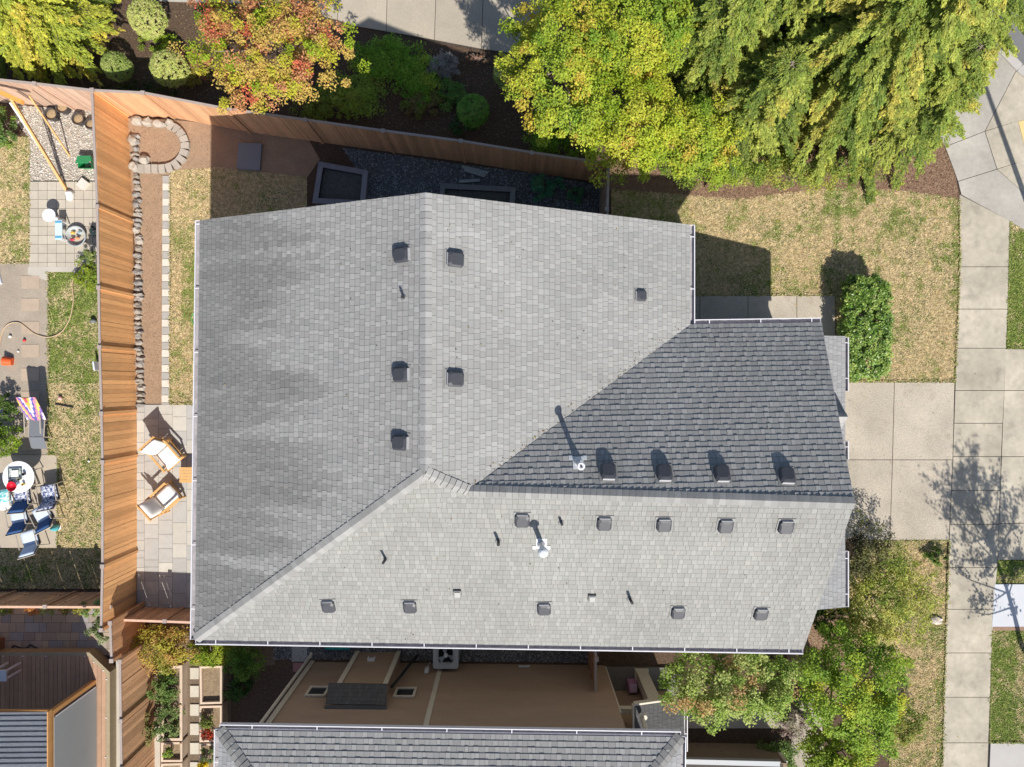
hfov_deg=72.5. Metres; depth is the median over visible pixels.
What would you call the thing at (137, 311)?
border rock
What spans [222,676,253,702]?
shrub
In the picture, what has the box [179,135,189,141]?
ring block
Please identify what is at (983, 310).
sidewalk
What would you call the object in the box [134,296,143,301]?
border rock
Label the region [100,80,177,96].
shrub
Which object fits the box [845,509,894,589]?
shrubby tree
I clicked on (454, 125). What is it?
shrub
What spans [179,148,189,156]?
ring block
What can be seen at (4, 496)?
turquoise cloth
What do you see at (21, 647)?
black hose
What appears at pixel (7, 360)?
orange bucket
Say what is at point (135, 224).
border rock
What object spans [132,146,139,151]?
border rock
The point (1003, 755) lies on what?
corner pavement
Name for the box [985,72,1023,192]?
ramp landing
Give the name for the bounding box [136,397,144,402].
border rock
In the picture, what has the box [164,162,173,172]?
ring block
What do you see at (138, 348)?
border rock
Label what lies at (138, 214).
border rock
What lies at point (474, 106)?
topiary ball
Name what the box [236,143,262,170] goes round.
utility box
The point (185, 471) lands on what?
side table
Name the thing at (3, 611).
flower clump
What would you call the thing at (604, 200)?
wooden fence
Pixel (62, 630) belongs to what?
flagstone patio
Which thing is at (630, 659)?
mulch bed
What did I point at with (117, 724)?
deck side slab
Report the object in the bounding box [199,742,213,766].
raised bed
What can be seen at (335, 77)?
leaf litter
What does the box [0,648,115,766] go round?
covered deck
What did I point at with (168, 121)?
garden rock
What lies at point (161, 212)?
dry litter
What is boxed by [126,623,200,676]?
shrub
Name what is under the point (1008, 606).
white pad
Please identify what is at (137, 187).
border rock
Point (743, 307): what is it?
entry walk
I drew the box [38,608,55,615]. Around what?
flower clump
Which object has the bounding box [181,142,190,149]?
ring block
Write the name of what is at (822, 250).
front lawn
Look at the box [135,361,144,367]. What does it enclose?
border rock
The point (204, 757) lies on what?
vegetable plant
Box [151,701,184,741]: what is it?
shrub
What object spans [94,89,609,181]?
wooden fence
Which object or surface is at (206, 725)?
vegetable plant
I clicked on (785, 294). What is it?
edge grass
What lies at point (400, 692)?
window
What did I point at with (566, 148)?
shrub
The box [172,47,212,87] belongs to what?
shrub
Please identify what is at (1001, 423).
apron base
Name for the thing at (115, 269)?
wooden fence
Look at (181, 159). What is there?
ring block
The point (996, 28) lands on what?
conifer
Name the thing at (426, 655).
gravel stones
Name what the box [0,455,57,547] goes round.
neighbour patio slab
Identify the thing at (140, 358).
border rock
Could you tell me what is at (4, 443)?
shrub
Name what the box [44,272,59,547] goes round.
edge grass
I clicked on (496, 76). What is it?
topiary ball
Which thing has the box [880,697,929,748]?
shrub
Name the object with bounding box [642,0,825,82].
conifer
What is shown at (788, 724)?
shrub
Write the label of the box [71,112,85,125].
plant pot
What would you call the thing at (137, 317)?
border rock
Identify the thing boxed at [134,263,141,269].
border rock
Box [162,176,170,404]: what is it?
paver path
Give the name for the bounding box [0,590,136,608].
wooden fence
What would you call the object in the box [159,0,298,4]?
driveway
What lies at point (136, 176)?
border rock
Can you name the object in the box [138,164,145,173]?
ring block
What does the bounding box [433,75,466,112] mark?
shrub
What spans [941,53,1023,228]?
ramp pavement
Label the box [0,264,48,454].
neighbour aggregate path
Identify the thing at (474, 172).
loose plank
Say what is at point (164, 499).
wooden armchair
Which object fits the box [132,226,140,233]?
border rock
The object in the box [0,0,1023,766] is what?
ground
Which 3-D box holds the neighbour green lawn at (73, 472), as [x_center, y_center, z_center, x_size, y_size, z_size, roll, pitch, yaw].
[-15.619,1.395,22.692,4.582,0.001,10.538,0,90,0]
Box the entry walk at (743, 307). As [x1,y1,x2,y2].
[695,296,834,335]
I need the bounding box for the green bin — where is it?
[75,156,93,168]
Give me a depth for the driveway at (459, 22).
22.66 m
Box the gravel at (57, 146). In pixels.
[16,106,94,179]
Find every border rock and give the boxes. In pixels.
[130,152,139,156]
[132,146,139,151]
[132,156,138,161]
[132,191,140,197]
[132,201,139,207]
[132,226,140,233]
[132,269,142,274]
[133,173,139,178]
[133,184,140,190]
[133,212,142,217]
[133,218,141,222]
[133,222,140,227]
[133,253,141,257]
[133,279,142,285]
[133,286,141,291]
[133,302,141,307]
[133,308,141,313]
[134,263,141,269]
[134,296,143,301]
[134,314,142,319]
[134,325,141,329]
[134,333,141,338]
[134,347,143,350]
[135,239,143,244]
[135,246,142,251]
[135,340,142,345]
[135,356,144,360]
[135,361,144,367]
[135,369,143,373]
[135,378,143,383]
[135,403,145,407]
[136,391,145,396]
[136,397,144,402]
[137,384,145,390]
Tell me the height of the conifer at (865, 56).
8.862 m
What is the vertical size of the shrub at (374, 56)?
0.764 m
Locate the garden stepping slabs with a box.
[190,667,198,766]
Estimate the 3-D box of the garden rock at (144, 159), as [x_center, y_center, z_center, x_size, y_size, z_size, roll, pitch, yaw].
[-11.911,-7.234,22.613,0.346,0.386,0.362,32,90,0]
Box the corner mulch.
[787,616,858,722]
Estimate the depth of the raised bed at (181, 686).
22.39 m
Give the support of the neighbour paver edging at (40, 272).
on the neighbour green lawn at (73, 472)
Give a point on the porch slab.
(619, 676)
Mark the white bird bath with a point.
(48, 215)
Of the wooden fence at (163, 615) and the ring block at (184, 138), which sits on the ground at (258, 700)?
the wooden fence at (163, 615)
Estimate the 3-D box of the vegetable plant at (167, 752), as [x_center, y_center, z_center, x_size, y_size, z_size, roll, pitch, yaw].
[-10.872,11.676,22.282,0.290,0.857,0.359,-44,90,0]
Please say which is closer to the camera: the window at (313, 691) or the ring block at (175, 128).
the window at (313, 691)
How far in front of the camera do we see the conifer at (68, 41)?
21.05 m
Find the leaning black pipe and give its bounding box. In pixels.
[390,654,417,688]
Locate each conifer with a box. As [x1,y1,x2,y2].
[0,0,124,85]
[0,3,98,83]
[614,0,784,146]
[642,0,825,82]
[693,39,812,191]
[768,0,1002,204]
[841,26,998,190]
[971,0,1023,78]
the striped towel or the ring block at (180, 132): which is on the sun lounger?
the striped towel
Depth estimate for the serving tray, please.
21.94 m
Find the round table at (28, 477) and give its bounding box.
[2,461,43,492]
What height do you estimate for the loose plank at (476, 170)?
0.025 m
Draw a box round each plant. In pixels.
[0,392,18,424]
[79,249,96,263]
[80,599,99,617]
[84,616,108,644]
[87,225,95,237]
[141,711,155,747]
[161,745,173,757]
[197,759,208,766]
[198,714,212,728]
[199,728,213,740]
[200,747,213,763]
[566,186,584,204]
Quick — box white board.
[92,361,98,370]
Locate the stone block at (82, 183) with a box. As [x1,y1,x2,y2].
[76,177,89,190]
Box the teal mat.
[325,647,350,649]
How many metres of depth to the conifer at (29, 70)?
21.68 m
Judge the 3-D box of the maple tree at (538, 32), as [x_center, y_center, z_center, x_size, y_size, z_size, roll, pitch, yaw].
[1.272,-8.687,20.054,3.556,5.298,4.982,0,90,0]
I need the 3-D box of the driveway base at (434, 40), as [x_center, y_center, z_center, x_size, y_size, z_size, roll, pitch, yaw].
[-2.916,-12.370,22.694,7.997,0.001,3.665,0,90,0]
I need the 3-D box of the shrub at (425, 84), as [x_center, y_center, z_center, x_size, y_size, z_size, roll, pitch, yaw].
[-3.109,-9.843,22.360,1.823,0.705,2.264,0,90,0]
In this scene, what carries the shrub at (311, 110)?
on the ground at (258, 700)
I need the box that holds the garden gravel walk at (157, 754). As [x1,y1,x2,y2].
[154,726,159,766]
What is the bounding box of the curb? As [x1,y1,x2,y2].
[996,42,1023,77]
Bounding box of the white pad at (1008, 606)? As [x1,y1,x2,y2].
[992,584,1023,626]
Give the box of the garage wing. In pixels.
[686,743,787,766]
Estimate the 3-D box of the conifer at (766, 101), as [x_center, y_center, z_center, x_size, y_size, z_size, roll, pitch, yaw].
[7.214,-8.435,20.379,4.280,4.643,4.120,-18,90,0]
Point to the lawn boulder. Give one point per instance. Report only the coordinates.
(937, 622)
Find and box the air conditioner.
[433,648,459,668]
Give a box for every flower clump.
[0,608,13,615]
[23,608,39,616]
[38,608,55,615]
[57,608,74,615]
[72,608,91,616]
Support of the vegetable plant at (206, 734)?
in the raised bed at (219, 712)
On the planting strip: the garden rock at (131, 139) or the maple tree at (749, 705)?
the garden rock at (131, 139)
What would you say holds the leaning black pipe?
on the gravel stones at (426, 655)
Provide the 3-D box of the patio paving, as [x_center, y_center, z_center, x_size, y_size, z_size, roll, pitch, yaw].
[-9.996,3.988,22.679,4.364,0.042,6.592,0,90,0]
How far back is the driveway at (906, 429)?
22.66 m
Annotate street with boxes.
[992,7,1023,64]
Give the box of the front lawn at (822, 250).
[611,189,959,381]
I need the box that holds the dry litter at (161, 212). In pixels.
[129,119,318,403]
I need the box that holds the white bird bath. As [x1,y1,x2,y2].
[42,209,60,221]
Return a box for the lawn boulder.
[929,616,942,624]
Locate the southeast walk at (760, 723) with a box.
[688,698,822,766]
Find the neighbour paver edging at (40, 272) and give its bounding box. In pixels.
[28,267,95,280]
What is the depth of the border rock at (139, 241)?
22.61 m
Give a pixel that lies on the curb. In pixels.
(1016, 64)
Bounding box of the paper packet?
[11,470,19,476]
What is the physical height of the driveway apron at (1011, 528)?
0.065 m
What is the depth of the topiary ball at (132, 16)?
21.66 m
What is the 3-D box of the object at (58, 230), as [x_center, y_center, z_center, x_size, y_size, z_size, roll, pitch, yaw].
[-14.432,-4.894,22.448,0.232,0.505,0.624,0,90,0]
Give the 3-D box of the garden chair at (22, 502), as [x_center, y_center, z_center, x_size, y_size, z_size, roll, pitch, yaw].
[-15.611,3.681,22.284,0.610,0.838,0.831,-5,90,0]
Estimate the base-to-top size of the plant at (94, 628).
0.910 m
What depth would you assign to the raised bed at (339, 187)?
22.49 m
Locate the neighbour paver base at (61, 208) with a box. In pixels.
[29,180,96,262]
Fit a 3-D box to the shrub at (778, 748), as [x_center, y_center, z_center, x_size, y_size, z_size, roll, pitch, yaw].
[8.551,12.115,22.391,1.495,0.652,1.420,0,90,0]
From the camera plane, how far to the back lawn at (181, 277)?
22.69 m
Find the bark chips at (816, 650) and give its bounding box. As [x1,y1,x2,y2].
[787,619,859,720]
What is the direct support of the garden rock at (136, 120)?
on the planting strip
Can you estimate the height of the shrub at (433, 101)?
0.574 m
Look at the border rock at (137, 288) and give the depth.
22.56 m
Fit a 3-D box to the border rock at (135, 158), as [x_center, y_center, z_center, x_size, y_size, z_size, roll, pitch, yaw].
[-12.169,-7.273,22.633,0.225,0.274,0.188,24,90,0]
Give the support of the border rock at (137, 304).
on the planting strip
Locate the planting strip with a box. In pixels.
[128,118,319,403]
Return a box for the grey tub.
[65,226,86,246]
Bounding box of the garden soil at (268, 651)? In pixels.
[139,624,274,766]
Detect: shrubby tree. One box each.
[823,545,950,648]
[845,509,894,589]
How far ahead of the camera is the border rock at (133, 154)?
22.59 m
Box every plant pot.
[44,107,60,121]
[55,104,71,114]
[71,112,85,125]
[84,118,91,129]
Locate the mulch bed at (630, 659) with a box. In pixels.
[598,651,678,666]
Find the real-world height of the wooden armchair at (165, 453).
0.967 m
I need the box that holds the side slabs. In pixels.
[292,646,306,661]
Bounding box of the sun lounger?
[21,397,52,448]
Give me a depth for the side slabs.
22.67 m
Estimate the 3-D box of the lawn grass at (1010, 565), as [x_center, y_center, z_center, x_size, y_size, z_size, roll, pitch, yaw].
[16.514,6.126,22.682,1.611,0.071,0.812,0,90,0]
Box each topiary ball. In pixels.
[100,51,133,82]
[126,0,168,39]
[149,48,190,87]
[456,93,489,128]
[493,57,525,91]
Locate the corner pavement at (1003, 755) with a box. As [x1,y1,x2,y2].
[989,743,1023,766]
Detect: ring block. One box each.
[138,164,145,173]
[144,164,151,173]
[151,164,158,173]
[158,164,166,173]
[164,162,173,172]
[166,122,174,131]
[170,159,181,169]
[171,123,180,132]
[175,154,186,164]
[176,128,186,136]
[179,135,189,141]
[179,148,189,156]
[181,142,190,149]
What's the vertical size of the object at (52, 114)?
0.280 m
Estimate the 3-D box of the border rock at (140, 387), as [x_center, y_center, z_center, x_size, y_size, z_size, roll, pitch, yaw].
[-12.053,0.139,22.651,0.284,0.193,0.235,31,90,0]
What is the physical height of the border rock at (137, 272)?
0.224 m
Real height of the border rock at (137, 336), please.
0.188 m
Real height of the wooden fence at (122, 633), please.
1.965 m
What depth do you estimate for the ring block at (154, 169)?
22.56 m
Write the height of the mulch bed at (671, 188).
0.001 m
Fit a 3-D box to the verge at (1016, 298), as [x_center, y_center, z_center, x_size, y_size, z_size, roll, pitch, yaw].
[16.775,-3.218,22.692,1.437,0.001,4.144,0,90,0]
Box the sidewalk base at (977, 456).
[950,125,1011,766]
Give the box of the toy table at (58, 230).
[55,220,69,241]
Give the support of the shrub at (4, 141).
on the ground at (258, 700)
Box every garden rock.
[65,190,74,200]
[126,134,136,145]
[128,160,138,170]
[131,115,142,125]
[138,154,149,163]
[141,117,152,126]
[152,119,166,127]
[165,119,174,124]
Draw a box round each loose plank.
[459,179,479,182]
[462,165,487,173]
[464,168,484,176]
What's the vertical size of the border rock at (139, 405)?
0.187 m
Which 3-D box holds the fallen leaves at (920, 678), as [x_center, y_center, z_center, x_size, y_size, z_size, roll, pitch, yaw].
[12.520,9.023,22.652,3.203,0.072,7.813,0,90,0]
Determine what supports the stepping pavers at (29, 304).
on the neighbour aggregate path at (12, 292)
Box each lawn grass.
[996,560,1023,583]
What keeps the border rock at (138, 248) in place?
on the planting strip
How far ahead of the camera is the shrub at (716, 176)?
21.61 m
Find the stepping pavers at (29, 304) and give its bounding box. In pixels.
[21,276,38,449]
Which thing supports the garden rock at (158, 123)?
on the planting strip
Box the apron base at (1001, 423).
[996,348,1023,559]
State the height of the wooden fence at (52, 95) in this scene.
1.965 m
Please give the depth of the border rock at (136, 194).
22.59 m
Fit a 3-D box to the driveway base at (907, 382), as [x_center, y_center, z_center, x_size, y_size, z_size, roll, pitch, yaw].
[10.715,2.520,22.694,7.352,0.001,5.206,0,90,0]
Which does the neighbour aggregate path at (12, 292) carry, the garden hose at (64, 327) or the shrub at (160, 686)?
the garden hose at (64, 327)
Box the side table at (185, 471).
[179,467,191,482]
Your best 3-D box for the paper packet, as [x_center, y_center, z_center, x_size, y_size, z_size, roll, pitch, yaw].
[-15.593,2.821,21.910,0.220,0.050,0.200,-6,90,0]
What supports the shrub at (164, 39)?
on the ground at (258, 700)
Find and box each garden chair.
[0,493,13,509]
[4,504,38,536]
[6,485,37,514]
[15,527,49,559]
[27,507,64,534]
[35,480,69,512]
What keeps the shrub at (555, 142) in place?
on the ground at (258, 700)
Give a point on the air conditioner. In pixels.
(446, 658)
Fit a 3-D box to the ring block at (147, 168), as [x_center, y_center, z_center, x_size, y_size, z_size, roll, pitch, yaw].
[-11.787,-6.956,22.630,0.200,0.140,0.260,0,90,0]
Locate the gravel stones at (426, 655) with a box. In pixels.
[273,646,598,662]
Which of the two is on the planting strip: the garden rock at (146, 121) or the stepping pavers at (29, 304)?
the garden rock at (146, 121)
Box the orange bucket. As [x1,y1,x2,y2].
[1,356,13,364]
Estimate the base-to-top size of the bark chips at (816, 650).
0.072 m
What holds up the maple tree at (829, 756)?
on the corner mulch
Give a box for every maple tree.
[166,0,371,114]
[494,0,627,151]
[566,57,686,188]
[573,0,700,89]
[653,92,747,179]
[658,652,814,735]
[791,620,914,760]
[794,723,879,766]
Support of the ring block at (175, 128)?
on the planting strip
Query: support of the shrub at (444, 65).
on the ground at (258, 700)
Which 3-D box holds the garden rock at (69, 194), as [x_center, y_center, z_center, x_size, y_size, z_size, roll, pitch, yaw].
[-14.326,-6.090,22.610,0.247,0.304,0.362,21,90,0]
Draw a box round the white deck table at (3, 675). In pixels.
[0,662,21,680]
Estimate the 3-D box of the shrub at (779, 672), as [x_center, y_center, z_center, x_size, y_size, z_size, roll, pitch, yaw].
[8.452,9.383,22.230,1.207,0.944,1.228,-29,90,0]
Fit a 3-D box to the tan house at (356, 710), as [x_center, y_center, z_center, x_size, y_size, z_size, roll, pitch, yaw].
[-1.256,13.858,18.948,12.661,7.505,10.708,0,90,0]
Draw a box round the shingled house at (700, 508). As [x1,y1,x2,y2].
[190,192,855,653]
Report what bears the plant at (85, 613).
on the ground at (258, 700)
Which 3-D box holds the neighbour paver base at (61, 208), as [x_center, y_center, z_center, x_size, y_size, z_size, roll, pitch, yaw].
[-14.557,-5.123,22.688,2.291,0.001,2.957,0,90,0]
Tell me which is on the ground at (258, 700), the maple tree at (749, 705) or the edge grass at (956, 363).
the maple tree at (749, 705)
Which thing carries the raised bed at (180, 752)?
on the garden soil at (268, 651)
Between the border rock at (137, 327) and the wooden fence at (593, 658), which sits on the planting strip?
the border rock at (137, 327)
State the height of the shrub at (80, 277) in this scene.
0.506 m
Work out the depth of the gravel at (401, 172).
22.69 m
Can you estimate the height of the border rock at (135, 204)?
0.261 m
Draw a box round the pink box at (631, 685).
[627,678,636,692]
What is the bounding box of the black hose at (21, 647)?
[11,644,36,647]
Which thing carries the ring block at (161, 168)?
on the planting strip
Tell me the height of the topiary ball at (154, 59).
1.402 m
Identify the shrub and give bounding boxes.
[0,106,17,150]
[0,425,23,457]
[70,259,96,291]
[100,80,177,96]
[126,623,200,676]
[137,32,179,52]
[146,672,180,707]
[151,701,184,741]
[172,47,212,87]
[186,642,232,669]
[191,0,229,36]
[221,645,266,681]
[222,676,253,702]
[288,79,347,120]
[329,70,387,119]
[347,32,416,84]
[388,40,441,108]
[399,89,446,119]
[426,49,460,79]
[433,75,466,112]
[447,114,475,135]
[461,53,491,64]
[521,112,568,159]
[529,173,564,202]
[561,134,590,156]
[657,148,776,190]
[726,151,884,193]
[755,739,801,766]
[759,658,792,691]
[775,694,813,741]
[813,607,859,644]
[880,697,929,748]
[922,546,947,566]
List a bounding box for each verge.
[989,630,1023,741]
[996,560,1023,582]
[1006,223,1023,346]
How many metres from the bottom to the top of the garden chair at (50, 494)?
0.838 m
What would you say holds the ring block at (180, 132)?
on the planting strip
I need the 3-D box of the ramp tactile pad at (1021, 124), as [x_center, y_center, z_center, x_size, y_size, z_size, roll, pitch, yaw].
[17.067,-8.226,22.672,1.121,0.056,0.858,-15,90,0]
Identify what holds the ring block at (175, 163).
on the planting strip
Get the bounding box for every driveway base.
[323,3,544,57]
[850,382,954,540]
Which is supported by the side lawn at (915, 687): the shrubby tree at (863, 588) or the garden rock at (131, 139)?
the shrubby tree at (863, 588)
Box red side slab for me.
[293,662,302,671]
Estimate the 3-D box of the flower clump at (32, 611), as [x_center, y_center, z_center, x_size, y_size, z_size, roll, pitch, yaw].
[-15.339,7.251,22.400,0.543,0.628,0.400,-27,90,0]
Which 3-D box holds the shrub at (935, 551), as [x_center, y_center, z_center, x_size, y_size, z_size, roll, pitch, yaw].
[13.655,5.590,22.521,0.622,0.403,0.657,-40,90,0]
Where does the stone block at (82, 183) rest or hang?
on the neighbour paver patio at (42, 254)
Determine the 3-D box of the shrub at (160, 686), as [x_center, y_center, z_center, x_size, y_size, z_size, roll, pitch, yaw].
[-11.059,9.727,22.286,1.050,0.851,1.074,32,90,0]
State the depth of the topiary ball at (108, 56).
21.84 m
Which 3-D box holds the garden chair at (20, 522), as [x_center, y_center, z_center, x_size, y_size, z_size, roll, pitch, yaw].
[-15.703,4.346,22.284,0.610,0.838,0.831,-12,90,0]
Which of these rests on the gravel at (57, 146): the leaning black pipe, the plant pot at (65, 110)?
the plant pot at (65, 110)
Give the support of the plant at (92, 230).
on the neighbour paver patio at (42, 254)
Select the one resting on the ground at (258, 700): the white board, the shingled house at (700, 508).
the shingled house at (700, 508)
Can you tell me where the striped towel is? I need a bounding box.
[16,397,45,420]
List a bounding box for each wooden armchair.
[136,481,185,520]
[138,436,187,472]
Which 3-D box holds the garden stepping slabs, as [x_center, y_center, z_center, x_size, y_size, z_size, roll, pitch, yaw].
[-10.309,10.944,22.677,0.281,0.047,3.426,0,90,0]
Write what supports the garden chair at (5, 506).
on the neighbour patio slab at (47, 473)
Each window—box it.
[304,686,327,696]
[393,687,416,697]
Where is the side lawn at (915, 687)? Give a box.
[849,541,945,766]
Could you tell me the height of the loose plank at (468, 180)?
0.025 m
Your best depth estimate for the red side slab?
22.67 m
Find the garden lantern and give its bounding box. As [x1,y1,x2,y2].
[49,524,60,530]
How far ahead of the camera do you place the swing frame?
21.52 m
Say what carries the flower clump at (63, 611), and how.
on the ground at (258, 700)
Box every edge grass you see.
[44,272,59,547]
[167,175,192,406]
[695,291,832,298]
[849,199,964,385]
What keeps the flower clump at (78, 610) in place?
on the ground at (258, 700)
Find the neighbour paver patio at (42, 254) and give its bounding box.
[29,182,96,266]
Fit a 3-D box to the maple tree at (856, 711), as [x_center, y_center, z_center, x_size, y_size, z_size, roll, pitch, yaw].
[9.614,8.545,20.743,3.464,3.917,3.276,21,90,0]
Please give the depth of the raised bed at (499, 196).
22.38 m
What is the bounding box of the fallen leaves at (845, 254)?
[642,191,955,373]
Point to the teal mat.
(337, 648)
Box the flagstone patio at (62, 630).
[0,608,109,654]
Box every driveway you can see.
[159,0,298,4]
[310,0,543,55]
[845,383,953,539]
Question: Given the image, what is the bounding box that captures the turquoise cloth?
[0,489,8,502]
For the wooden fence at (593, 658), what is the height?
2.065 m
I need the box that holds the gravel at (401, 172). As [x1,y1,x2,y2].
[343,148,599,212]
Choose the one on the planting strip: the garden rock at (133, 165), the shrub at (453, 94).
the garden rock at (133, 165)
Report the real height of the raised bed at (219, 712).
0.500 m
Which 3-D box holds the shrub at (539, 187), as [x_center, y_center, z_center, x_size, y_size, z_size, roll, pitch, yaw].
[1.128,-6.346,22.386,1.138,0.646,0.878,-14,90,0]
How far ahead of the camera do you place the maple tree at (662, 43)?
18.52 m
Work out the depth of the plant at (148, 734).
22.08 m
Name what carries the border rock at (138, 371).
on the planting strip
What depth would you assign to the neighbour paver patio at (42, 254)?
22.66 m
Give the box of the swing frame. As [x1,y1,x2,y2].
[0,90,70,190]
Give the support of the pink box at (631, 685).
on the porch slab
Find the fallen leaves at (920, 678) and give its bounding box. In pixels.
[852,546,944,766]
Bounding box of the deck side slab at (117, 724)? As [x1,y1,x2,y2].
[116,660,119,766]
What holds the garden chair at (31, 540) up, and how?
on the neighbour patio slab at (47, 473)
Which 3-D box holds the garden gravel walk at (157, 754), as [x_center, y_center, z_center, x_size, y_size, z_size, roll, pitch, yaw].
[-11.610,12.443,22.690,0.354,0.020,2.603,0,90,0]
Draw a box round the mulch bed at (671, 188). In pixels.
[609,130,958,199]
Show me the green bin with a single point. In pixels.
(81, 161)
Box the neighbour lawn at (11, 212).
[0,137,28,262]
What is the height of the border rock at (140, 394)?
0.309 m
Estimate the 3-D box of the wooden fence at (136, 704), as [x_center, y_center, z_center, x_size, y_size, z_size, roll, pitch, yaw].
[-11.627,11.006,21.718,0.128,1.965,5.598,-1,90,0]
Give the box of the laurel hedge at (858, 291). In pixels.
[836,273,895,382]
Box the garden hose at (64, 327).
[0,264,80,342]
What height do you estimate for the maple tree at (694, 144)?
3.539 m
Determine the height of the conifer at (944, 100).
4.684 m
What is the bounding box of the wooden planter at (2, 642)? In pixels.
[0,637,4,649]
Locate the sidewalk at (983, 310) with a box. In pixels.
[942,195,1009,766]
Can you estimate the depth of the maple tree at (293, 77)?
19.10 m
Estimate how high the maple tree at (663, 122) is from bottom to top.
4.316 m
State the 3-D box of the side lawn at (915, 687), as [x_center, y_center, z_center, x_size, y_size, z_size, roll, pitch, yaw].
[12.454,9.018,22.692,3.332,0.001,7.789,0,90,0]
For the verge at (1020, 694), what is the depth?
22.69 m
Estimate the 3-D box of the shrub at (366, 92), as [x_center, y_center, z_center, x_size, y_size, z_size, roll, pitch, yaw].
[-4.902,-9.208,22.323,1.904,0.772,1.654,0,90,0]
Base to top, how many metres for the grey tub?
0.208 m
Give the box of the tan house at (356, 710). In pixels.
[214,651,687,766]
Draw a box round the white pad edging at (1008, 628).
[993,627,1023,629]
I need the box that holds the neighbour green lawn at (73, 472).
[0,272,100,588]
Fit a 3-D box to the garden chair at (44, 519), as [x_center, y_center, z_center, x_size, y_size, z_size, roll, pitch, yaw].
[-14.907,4.274,22.284,0.610,0.838,0.831,-28,90,0]
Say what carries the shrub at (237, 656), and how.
on the garden soil at (268, 651)
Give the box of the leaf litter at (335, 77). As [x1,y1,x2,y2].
[102,3,602,141]
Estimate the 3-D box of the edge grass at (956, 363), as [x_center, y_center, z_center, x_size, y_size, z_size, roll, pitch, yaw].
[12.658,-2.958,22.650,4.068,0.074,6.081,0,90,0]
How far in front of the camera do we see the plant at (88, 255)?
22.02 m
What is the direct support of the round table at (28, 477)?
on the neighbour patio slab at (47, 473)
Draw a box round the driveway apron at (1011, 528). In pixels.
[997,349,1023,559]
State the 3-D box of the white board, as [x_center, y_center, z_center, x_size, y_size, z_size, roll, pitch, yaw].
[-13.370,-0.562,22.500,0.050,0.400,0.280,-9,90,0]
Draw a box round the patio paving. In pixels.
[137,405,192,607]
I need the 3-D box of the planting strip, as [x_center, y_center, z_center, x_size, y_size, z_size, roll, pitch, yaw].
[-9.371,-3.978,22.690,6.248,0.001,9.288,0,90,0]
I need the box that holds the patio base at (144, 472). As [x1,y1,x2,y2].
[136,404,192,604]
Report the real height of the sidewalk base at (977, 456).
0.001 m
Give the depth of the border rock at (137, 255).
22.58 m
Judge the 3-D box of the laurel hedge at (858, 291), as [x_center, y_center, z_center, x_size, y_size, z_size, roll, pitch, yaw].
[11.095,-1.753,22.084,1.679,1.254,3.478,0,90,0]
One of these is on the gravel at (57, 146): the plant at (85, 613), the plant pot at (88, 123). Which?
the plant pot at (88, 123)
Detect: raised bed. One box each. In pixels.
[161,660,187,740]
[161,736,187,761]
[161,756,187,766]
[199,699,227,741]
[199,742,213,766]
[200,661,227,703]
[312,161,368,204]
[439,183,515,202]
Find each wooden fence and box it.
[0,79,91,110]
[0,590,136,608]
[89,88,137,631]
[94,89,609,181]
[108,601,144,662]
[117,642,155,766]
[124,607,189,623]
[588,651,598,691]
[599,168,609,214]
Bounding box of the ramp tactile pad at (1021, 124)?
[1019,120,1023,141]
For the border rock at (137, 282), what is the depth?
22.56 m
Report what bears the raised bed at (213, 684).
on the garden soil at (268, 651)
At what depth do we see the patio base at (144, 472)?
22.69 m
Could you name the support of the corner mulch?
on the ground at (258, 700)
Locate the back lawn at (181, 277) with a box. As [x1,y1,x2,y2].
[170,168,306,403]
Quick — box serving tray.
[8,468,21,478]
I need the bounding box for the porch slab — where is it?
[607,667,677,695]
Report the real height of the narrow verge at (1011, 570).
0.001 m

